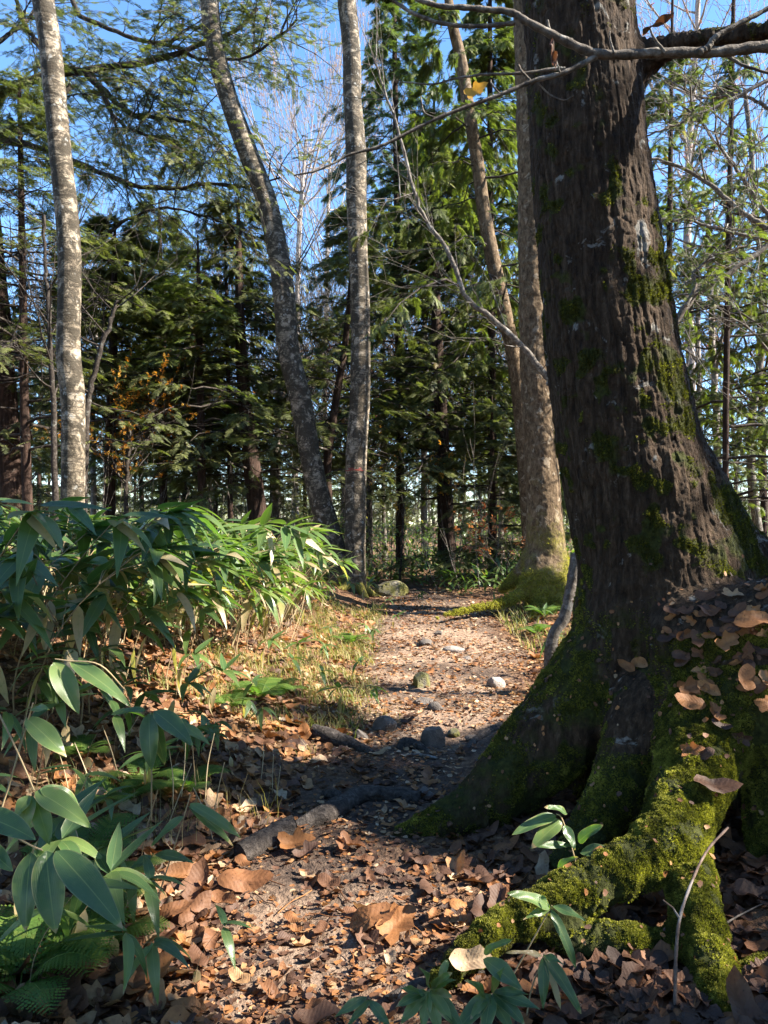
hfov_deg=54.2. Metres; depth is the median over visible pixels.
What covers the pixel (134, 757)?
bamboo plant
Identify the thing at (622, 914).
fallen leaf
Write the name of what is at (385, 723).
rock
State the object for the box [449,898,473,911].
fallen leaf
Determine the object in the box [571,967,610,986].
fallen leaf
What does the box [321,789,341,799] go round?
tree root
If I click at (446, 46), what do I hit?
sky
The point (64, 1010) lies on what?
fallen leaf
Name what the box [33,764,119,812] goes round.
bamboo plant
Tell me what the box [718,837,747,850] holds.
fallen leaf
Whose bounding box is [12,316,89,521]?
hemlock tree
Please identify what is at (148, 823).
dry stalk
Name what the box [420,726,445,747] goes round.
rock
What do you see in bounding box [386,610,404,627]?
bamboo plant
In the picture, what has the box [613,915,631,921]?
fallen leaf
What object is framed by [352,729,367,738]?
rock
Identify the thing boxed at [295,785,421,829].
tree root
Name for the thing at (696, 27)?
white birch
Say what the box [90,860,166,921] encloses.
bamboo plant
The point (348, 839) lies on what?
fallen leaf
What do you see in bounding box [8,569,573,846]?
grass
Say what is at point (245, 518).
bamboo plant
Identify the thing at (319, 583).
bamboo plant
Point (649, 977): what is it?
fallen leaf
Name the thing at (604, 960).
fallen leaf
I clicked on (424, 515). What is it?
bare tree
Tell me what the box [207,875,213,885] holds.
fallen leaf
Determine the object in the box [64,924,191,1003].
bamboo plant
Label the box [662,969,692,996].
fallen leaf
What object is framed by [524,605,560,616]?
fern
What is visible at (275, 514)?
bare tree
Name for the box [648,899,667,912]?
fallen leaf
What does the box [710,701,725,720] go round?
fallen leaf
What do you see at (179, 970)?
fallen leaf
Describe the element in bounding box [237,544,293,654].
bamboo plant
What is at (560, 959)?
fallen leaf
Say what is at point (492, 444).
hemlock tree
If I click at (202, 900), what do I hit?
fallen leaf
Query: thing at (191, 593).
bamboo plant
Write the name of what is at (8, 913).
fern
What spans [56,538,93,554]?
bamboo plant
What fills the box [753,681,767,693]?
fallen leaf
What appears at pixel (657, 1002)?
fallen leaf
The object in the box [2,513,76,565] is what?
bamboo plant
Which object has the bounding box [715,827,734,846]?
fallen leaf
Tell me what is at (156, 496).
hemlock tree
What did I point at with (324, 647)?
bamboo plant
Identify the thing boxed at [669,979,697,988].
fallen leaf
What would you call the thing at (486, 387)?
bare tree
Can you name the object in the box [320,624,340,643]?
bamboo plant
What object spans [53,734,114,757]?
fern
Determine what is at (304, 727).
fallen leaf
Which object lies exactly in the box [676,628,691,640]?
fallen leaf
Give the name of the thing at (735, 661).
fallen leaf
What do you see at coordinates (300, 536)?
bamboo plant
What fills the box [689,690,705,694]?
fallen leaf
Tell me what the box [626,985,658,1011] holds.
fallen leaf
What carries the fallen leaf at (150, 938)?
on the fallen leaf at (141, 940)
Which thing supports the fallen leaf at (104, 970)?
on the leaf litter
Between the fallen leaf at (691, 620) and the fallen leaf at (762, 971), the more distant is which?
the fallen leaf at (691, 620)
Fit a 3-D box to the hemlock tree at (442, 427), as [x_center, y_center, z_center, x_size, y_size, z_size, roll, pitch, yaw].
[1.331,-3.747,18.372,6.402,11.069,6.455,0,-1,-24]
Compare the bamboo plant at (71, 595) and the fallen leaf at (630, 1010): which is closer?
the fallen leaf at (630, 1010)
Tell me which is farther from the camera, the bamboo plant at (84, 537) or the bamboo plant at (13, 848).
the bamboo plant at (84, 537)
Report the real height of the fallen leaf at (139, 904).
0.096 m
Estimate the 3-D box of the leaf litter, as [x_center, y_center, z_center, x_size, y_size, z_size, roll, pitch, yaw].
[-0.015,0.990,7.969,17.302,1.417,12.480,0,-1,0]
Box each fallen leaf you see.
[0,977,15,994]
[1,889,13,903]
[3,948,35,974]
[4,993,37,1020]
[9,761,40,780]
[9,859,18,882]
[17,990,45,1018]
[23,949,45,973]
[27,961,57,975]
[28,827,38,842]
[33,997,75,1018]
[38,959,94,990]
[50,960,88,1020]
[50,994,81,1015]
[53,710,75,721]
[54,761,72,778]
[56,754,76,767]
[81,956,123,984]
[82,969,101,982]
[82,979,126,1007]
[92,953,116,975]
[95,990,121,1015]
[96,787,120,803]
[97,996,129,1009]
[115,950,179,994]
[115,965,146,1003]
[122,923,161,952]
[126,897,142,920]
[130,906,160,915]
[134,929,163,955]
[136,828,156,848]
[140,912,150,920]
[142,926,178,948]
[142,978,165,1015]
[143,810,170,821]
[148,992,175,1007]
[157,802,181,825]
[160,896,172,917]
[160,899,193,920]
[161,921,185,930]
[164,861,195,877]
[166,927,192,939]
[168,966,198,973]
[170,996,200,1014]
[179,856,208,901]
[179,890,211,928]
[180,983,211,997]
[189,944,208,965]
[191,926,205,948]
[202,928,220,951]
[203,788,222,809]
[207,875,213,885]
[211,889,235,903]
[217,869,273,893]
[258,978,288,1001]
[277,826,314,848]
[292,839,321,856]
[298,723,311,739]
[305,998,321,1020]
[338,830,365,846]
[350,901,397,935]
[355,926,383,957]
[375,902,416,945]
[382,999,400,1018]
[410,963,425,976]
[438,856,472,873]
[445,849,464,876]
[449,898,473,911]
[449,944,491,970]
[454,926,467,938]
[461,978,490,993]
[470,892,487,917]
[475,865,493,882]
[487,883,506,907]
[494,835,518,850]
[506,854,522,872]
[507,942,523,951]
[516,945,557,962]
[519,998,539,1012]
[520,848,549,862]
[520,978,552,996]
[521,958,537,978]
[522,964,531,970]
[523,826,540,842]
[523,976,564,998]
[530,987,551,1000]
[531,952,568,970]
[534,950,548,968]
[535,850,548,875]
[539,947,554,952]
[550,968,574,984]
[558,1002,595,1023]
[563,953,582,965]
[569,960,592,980]
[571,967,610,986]
[575,952,589,970]
[577,994,594,1003]
[581,948,609,971]
[590,965,620,977]
[593,964,613,984]
[600,957,621,971]
[602,997,621,1006]
[605,907,630,920]
[606,946,656,972]
[609,905,640,910]
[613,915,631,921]
[613,997,638,1016]
[615,961,645,989]
[617,659,634,671]
[617,985,640,998]
[618,959,646,978]
[622,950,666,966]
[625,978,638,987]
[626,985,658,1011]
[626,1002,642,1015]
[631,657,647,667]
[638,939,678,961]
[644,891,666,905]
[645,966,661,980]
[645,997,663,1013]
[646,971,664,985]
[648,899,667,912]
[650,950,668,972]
[654,974,672,996]
[655,983,670,990]
[656,889,664,896]
[657,634,672,641]
[662,626,671,632]
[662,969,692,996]
[663,606,679,614]
[664,613,675,620]
[669,630,683,638]
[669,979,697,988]
[672,649,692,660]
[673,966,693,981]
[674,652,689,666]
[675,693,705,709]
[676,605,693,613]
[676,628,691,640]
[676,675,702,693]
[677,994,703,1018]
[680,741,704,755]
[686,615,696,625]
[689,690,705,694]
[690,629,704,646]
[690,747,714,759]
[691,647,704,658]
[691,666,706,672]
[692,610,700,616]
[693,589,715,599]
[694,774,742,793]
[695,1001,723,1020]
[697,671,714,688]
[697,679,720,695]
[698,604,711,615]
[698,607,720,615]
[701,632,715,637]
[706,619,712,633]
[706,666,722,675]
[707,605,721,611]
[709,626,734,636]
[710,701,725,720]
[711,655,721,662]
[711,718,732,729]
[714,857,735,864]
[715,600,726,608]
[715,630,739,650]
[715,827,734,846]
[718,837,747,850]
[719,616,735,622]
[719,623,733,632]
[723,587,743,595]
[723,882,748,905]
[725,868,744,881]
[725,908,741,918]
[726,965,763,1023]
[728,602,746,615]
[729,659,742,664]
[730,927,747,952]
[732,650,748,659]
[732,732,752,746]
[733,610,767,627]
[734,878,767,900]
[735,626,750,635]
[736,684,749,691]
[738,652,754,667]
[738,663,755,690]
[740,852,765,872]
[740,871,766,883]
[741,856,767,868]
[742,640,754,659]
[742,936,767,950]
[744,964,767,985]
[745,605,762,617]
[748,622,763,634]
[750,643,760,650]
[750,977,766,992]
[751,956,767,972]
[752,605,760,610]
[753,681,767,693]
[754,583,767,590]
[754,676,760,684]
[754,695,767,711]
[755,587,767,598]
[755,648,767,655]
[756,628,767,636]
[758,670,767,684]
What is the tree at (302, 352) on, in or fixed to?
on the ground at (288, 876)
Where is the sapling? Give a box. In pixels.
[366,417,477,580]
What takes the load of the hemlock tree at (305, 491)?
on the ground at (288, 876)
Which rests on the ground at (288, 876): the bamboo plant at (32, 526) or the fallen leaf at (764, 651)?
the bamboo plant at (32, 526)
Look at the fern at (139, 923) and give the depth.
2.57 m
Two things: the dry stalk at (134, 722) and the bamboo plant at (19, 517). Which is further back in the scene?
the bamboo plant at (19, 517)
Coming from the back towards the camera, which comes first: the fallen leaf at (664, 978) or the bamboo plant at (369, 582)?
the bamboo plant at (369, 582)
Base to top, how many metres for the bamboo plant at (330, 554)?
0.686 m
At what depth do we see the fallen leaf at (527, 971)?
2.48 m
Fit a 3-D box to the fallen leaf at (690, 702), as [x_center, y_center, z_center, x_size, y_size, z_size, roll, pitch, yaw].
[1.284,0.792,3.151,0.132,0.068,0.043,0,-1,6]
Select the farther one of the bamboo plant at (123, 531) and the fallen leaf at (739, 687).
the bamboo plant at (123, 531)
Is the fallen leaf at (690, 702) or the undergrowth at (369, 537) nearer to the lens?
the fallen leaf at (690, 702)
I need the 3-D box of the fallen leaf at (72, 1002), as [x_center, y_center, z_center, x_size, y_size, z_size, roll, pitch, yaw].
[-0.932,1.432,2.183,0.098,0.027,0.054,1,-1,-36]
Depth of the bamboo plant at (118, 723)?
3.83 m
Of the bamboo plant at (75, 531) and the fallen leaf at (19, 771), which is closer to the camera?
the fallen leaf at (19, 771)
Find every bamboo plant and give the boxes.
[0,497,104,637]
[0,498,9,512]
[0,499,31,557]
[0,500,111,657]
[0,511,180,713]
[0,513,19,553]
[0,515,142,703]
[0,523,67,603]
[0,525,55,612]
[0,543,16,552]
[0,551,143,724]
[0,707,66,773]
[0,715,90,844]
[0,773,18,853]
[0,807,122,933]
[0,877,138,981]
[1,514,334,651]
[1,702,65,806]
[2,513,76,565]
[5,539,97,591]
[6,500,83,556]
[6,778,116,853]
[9,640,85,717]
[11,664,81,728]
[14,786,136,920]
[15,511,52,522]
[15,682,96,767]
[16,535,75,640]
[26,536,200,712]
[28,545,214,715]
[32,537,141,663]
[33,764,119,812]
[34,507,116,602]
[46,502,206,655]
[48,532,111,592]
[48,658,130,713]
[50,531,142,642]
[53,515,104,549]
[53,520,81,591]
[54,520,93,590]
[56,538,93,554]
[61,498,224,685]
[61,673,128,745]
[62,542,159,660]
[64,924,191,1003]
[70,820,162,938]
[76,786,135,838]
[81,507,227,680]
[83,812,154,870]
[84,657,147,710]
[84,700,145,777]
[90,507,175,567]
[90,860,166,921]
[92,689,178,752]
[96,676,152,726]
[98,544,174,651]
[108,737,180,792]
[109,855,191,956]
[110,548,177,644]
[111,706,209,819]
[123,533,204,642]
[123,543,236,687]
[128,517,153,527]
[130,794,240,895]
[135,527,206,589]
[135,539,257,679]
[138,543,228,660]
[140,565,240,677]
[141,524,211,595]
[165,558,259,684]
[165,663,218,731]
[166,724,222,763]
[167,527,278,634]
[175,555,260,645]
[176,537,231,606]
[176,637,225,697]
[176,711,234,748]
[177,714,219,758]
[180,537,257,629]
[193,904,254,983]
[196,536,229,570]
[199,531,245,594]
[200,516,225,536]
[200,551,290,651]
[201,730,232,771]
[202,531,250,569]
[204,652,250,714]
[205,533,228,540]
[208,534,302,651]
[215,519,246,557]
[216,510,280,594]
[220,537,305,649]
[222,503,342,656]
[222,530,268,631]
[224,533,265,607]
[225,542,287,621]
[228,517,289,622]
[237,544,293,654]
[238,697,278,731]
[240,674,270,718]
[244,525,328,640]
[247,550,310,643]
[251,532,294,592]
[256,629,290,667]
[261,541,322,639]
[266,521,338,586]
[272,542,334,638]
[281,541,350,632]
[281,634,313,665]
[281,653,306,674]
[286,556,335,617]
[293,557,332,617]
[296,552,360,630]
[296,560,326,612]
[305,639,337,660]
[308,551,341,585]
[308,555,332,579]
[308,665,334,698]
[312,564,339,611]
[315,680,357,719]
[318,574,345,609]
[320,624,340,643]
[334,996,389,1023]
[336,577,361,595]
[349,656,365,684]
[360,623,380,640]
[361,576,380,600]
[362,685,388,712]
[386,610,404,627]
[414,591,427,604]
[506,950,580,1015]
[507,890,585,973]
[512,805,603,868]
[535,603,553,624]
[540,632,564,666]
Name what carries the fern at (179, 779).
on the ground at (288, 876)
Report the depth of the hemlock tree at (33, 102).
12.95 m
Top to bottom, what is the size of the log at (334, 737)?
0.141 m
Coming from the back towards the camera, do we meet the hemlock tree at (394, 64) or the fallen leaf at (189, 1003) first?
the hemlock tree at (394, 64)
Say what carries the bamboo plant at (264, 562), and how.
on the ground at (288, 876)
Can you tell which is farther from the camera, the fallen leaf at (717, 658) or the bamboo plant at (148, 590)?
the bamboo plant at (148, 590)
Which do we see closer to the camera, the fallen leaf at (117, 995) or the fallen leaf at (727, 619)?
the fallen leaf at (117, 995)
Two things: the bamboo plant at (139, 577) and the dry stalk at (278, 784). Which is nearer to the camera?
the dry stalk at (278, 784)
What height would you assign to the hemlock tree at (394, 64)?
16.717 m
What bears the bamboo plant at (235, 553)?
on the ground at (288, 876)
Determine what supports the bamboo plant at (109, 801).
on the ground at (288, 876)
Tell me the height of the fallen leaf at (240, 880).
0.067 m
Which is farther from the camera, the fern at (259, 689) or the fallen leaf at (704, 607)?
the fern at (259, 689)
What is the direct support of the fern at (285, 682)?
on the ground at (288, 876)
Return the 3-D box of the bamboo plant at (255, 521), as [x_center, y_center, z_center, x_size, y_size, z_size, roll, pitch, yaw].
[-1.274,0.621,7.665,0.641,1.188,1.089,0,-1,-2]
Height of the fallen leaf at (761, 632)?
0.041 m
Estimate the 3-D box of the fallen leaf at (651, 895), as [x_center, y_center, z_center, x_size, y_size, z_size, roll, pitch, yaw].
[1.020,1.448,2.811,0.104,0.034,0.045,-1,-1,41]
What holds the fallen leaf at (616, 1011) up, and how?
on the ground at (288, 876)
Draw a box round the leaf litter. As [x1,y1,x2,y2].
[0,555,767,1023]
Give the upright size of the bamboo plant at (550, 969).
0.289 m
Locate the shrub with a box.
[453,502,525,593]
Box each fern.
[0,897,137,976]
[0,914,115,1015]
[10,692,81,706]
[19,835,107,853]
[20,813,137,857]
[34,881,171,968]
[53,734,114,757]
[90,775,174,802]
[99,749,182,788]
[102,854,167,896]
[154,764,232,791]
[204,692,253,706]
[230,677,292,696]
[270,678,307,695]
[329,633,369,642]
[518,623,550,633]
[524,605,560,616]
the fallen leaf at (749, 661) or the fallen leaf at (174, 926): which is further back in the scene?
the fallen leaf at (749, 661)
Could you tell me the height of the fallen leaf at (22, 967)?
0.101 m
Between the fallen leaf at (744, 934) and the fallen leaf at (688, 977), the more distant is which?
the fallen leaf at (744, 934)
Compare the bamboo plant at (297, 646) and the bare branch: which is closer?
the bare branch
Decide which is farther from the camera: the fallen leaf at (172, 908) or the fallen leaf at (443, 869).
the fallen leaf at (443, 869)
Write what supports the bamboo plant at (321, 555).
on the ground at (288, 876)
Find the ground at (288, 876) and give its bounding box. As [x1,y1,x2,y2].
[0,526,767,1023]
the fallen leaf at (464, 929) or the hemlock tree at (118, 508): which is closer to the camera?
the fallen leaf at (464, 929)
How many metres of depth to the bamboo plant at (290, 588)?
8.38 m
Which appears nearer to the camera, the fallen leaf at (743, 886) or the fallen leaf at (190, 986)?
the fallen leaf at (190, 986)
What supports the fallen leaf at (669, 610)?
on the mossy tree at (644, 478)
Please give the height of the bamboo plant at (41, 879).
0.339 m
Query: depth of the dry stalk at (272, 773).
4.12 m
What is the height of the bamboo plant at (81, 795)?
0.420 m
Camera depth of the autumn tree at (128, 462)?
14.26 m
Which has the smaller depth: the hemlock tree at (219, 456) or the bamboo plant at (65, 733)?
the bamboo plant at (65, 733)
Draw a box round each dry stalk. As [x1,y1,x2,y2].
[6,690,32,799]
[36,711,47,786]
[59,754,68,787]
[74,743,99,810]
[80,761,93,791]
[102,725,119,781]
[118,695,150,747]
[141,790,157,855]
[169,749,173,808]
[169,763,191,820]
[181,743,185,796]
[192,746,196,802]
[193,787,214,843]
[205,733,214,799]
[214,762,224,810]
[261,745,263,779]
[272,754,273,793]
[275,766,280,800]
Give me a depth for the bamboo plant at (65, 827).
2.55 m
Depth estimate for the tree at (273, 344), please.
25.66 m
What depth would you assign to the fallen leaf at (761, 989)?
2.25 m
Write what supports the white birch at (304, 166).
on the ground at (288, 876)
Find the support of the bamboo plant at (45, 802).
on the ground at (288, 876)
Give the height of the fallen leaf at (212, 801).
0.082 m
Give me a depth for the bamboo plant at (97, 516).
5.50 m
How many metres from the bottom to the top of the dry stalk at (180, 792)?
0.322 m
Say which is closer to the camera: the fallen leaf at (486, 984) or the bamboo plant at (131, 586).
the fallen leaf at (486, 984)
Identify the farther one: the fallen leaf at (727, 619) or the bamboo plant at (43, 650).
the bamboo plant at (43, 650)
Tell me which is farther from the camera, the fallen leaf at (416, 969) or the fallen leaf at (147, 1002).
the fallen leaf at (416, 969)
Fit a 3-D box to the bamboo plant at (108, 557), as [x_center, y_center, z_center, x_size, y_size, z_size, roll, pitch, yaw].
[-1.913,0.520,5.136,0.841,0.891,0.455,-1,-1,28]
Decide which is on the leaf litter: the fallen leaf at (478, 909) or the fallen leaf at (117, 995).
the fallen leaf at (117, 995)
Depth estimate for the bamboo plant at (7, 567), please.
3.76 m
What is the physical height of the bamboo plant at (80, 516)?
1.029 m
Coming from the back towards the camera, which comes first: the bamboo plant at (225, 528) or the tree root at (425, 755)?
the bamboo plant at (225, 528)
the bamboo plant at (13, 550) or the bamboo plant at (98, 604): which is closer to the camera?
the bamboo plant at (98, 604)
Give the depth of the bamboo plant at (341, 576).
10.20 m
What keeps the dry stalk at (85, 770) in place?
on the ground at (288, 876)
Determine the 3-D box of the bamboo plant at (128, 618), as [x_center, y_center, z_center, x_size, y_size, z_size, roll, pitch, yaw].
[-1.478,0.534,4.839,0.935,1.137,1.053,0,-1,-17]
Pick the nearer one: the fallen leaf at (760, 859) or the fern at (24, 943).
the fern at (24, 943)
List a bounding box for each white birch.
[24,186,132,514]
[166,0,408,535]
[233,0,389,445]
[636,0,767,405]
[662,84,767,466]
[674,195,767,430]
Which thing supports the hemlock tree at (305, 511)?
on the ground at (288, 876)
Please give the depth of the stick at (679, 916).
2.32 m
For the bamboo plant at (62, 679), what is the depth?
2.97 m
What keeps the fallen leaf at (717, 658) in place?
on the mossy tree at (644, 478)
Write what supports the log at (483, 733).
on the ground at (288, 876)
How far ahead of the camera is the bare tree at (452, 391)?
37.92 m
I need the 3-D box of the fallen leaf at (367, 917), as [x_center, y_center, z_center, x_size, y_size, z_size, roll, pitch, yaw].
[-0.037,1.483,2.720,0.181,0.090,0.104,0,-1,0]
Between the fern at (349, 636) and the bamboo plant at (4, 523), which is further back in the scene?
the fern at (349, 636)
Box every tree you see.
[0,0,389,514]
[0,68,190,510]
[0,83,173,519]
[0,148,139,479]
[0,181,205,511]
[0,211,258,519]
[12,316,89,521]
[17,271,128,513]
[29,327,255,519]
[29,364,96,515]
[32,0,85,593]
[32,206,174,472]
[33,436,60,514]
[34,190,280,530]
[49,391,138,516]
[58,235,322,526]
[88,356,197,522]
[89,453,159,517]
[92,196,389,555]
[96,164,305,532]
[117,215,263,508]
[129,319,246,526]
[129,417,206,518]
[134,230,416,516]
[148,241,333,534]
[166,108,402,537]
[168,389,266,531]
[200,0,345,590]
[204,212,514,539]
[216,373,312,529]
[217,155,417,542]
[218,437,269,522]
[220,199,453,578]
[251,254,513,571]
[263,357,341,525]
[266,449,311,522]
[287,134,457,561]
[288,0,569,619]
[291,411,381,540]
[295,26,517,565]
[296,0,520,575]
[306,128,559,573]
[316,100,518,574]
[321,0,568,566]
[333,384,420,552]
[337,0,381,597]
[350,0,526,549]
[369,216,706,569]
[372,213,517,559]
[372,461,393,543]
[375,396,570,578]
[392,0,767,1012]
[404,415,484,545]
[405,226,516,544]
[429,192,559,500]
[455,441,510,524]
[457,405,569,533]
[523,0,767,417]
[559,0,767,532]
[560,0,767,520]
[637,0,767,530]
[674,164,767,505]
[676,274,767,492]
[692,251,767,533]
[730,444,767,534]
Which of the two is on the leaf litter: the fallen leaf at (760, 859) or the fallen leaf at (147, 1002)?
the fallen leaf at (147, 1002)
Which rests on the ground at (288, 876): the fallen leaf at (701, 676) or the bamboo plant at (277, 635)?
the bamboo plant at (277, 635)
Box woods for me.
[32,470,767,542]
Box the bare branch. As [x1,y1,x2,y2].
[294,0,767,198]
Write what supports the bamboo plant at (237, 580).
on the ground at (288, 876)
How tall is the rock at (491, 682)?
0.166 m
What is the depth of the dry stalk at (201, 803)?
3.56 m
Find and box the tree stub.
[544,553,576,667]
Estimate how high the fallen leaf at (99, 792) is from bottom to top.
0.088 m
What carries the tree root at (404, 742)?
on the ground at (288, 876)
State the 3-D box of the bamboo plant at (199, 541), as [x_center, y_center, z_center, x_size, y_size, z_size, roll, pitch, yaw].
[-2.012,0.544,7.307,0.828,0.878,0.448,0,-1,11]
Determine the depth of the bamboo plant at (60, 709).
3.63 m
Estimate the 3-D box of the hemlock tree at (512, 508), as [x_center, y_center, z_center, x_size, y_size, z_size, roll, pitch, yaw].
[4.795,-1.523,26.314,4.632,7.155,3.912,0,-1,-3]
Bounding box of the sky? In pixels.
[0,0,767,525]
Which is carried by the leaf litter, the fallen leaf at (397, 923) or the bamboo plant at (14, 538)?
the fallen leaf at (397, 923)
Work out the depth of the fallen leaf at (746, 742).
3.06 m
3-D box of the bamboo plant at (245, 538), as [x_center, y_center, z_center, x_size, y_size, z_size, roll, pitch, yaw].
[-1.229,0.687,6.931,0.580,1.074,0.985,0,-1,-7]
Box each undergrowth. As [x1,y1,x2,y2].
[33,367,767,589]
[45,502,767,593]
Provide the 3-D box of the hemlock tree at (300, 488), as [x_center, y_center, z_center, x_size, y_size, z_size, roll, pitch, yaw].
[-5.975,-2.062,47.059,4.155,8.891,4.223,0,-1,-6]
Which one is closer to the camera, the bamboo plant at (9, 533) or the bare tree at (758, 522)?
the bamboo plant at (9, 533)
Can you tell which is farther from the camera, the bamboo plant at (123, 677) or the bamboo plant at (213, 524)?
the bamboo plant at (213, 524)
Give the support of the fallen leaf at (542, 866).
on the leaf litter
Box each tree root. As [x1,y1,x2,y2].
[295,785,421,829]
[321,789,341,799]
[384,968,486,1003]
[396,737,430,752]
[400,753,437,759]
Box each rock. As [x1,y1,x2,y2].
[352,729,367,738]
[372,715,396,733]
[374,580,408,596]
[412,696,432,705]
[413,671,429,687]
[419,639,431,645]
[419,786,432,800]
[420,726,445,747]
[427,701,442,711]
[443,645,464,652]
[447,728,459,736]
[464,734,475,741]
[486,677,505,687]
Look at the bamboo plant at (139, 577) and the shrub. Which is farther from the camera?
the shrub
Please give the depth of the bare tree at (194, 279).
31.76 m
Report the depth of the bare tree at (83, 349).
26.24 m
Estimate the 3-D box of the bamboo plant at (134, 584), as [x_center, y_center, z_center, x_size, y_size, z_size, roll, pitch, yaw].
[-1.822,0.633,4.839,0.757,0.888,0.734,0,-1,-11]
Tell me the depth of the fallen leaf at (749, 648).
3.19 m
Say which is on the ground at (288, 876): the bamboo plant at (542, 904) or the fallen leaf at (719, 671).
the bamboo plant at (542, 904)
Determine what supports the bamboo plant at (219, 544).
on the ground at (288, 876)
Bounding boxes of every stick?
[663,827,728,1005]
[727,903,762,922]
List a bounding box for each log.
[233,815,296,860]
[309,724,374,753]
[462,722,502,750]
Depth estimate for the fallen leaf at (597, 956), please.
2.47 m
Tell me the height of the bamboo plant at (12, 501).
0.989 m
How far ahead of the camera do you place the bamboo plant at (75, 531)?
6.15 m
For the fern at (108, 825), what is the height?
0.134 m
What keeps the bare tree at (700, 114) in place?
on the ground at (288, 876)
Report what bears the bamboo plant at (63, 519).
on the ground at (288, 876)
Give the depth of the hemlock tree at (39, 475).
37.91 m
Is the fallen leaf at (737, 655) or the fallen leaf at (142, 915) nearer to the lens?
the fallen leaf at (142, 915)
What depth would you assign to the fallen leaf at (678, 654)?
3.31 m
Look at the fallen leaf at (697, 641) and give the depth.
3.29 m
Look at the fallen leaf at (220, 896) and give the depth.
2.89 m
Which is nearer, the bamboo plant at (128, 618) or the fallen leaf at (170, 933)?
the fallen leaf at (170, 933)
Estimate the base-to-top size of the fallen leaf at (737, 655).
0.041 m
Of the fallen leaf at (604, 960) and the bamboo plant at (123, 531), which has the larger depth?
the bamboo plant at (123, 531)
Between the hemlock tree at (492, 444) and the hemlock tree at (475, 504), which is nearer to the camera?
the hemlock tree at (492, 444)
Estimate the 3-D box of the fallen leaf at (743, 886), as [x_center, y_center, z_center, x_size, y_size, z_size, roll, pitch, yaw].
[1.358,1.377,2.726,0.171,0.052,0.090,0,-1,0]
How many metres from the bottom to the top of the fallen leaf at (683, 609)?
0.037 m
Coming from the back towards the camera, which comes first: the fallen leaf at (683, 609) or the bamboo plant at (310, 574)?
the bamboo plant at (310, 574)
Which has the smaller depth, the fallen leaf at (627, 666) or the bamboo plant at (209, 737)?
the fallen leaf at (627, 666)
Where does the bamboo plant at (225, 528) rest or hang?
on the ground at (288, 876)
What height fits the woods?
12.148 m
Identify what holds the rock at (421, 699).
on the ground at (288, 876)
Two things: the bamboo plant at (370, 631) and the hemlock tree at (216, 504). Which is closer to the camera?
the bamboo plant at (370, 631)
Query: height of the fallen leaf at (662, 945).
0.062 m
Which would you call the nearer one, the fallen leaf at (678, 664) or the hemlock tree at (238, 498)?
the fallen leaf at (678, 664)
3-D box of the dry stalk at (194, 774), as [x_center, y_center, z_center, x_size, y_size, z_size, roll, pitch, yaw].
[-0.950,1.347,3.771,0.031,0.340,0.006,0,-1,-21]
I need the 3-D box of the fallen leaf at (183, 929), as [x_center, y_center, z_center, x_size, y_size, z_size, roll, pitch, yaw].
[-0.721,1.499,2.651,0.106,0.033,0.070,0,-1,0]
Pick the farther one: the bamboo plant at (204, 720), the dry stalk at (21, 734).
the bamboo plant at (204, 720)
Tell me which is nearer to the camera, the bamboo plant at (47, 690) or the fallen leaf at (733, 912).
the fallen leaf at (733, 912)
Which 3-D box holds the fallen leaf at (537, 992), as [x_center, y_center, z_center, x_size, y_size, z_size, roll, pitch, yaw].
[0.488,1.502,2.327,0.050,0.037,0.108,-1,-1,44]
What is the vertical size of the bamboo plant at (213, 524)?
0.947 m
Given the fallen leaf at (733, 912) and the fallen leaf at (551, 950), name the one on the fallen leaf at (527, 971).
the fallen leaf at (551, 950)
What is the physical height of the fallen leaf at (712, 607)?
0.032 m
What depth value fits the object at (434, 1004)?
2.05 m
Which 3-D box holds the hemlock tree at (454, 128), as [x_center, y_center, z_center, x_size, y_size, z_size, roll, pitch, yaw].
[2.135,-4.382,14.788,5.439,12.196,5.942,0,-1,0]
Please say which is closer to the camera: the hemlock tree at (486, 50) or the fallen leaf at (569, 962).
the fallen leaf at (569, 962)
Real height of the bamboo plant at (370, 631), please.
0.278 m
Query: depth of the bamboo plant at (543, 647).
7.41 m
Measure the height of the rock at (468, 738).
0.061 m
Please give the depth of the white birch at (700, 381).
17.95 m
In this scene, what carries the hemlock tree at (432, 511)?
on the ground at (288, 876)
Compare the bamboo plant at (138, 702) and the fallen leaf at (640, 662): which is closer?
the fallen leaf at (640, 662)
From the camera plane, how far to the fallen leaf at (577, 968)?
2.44 m
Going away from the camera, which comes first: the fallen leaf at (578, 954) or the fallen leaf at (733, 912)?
the fallen leaf at (578, 954)

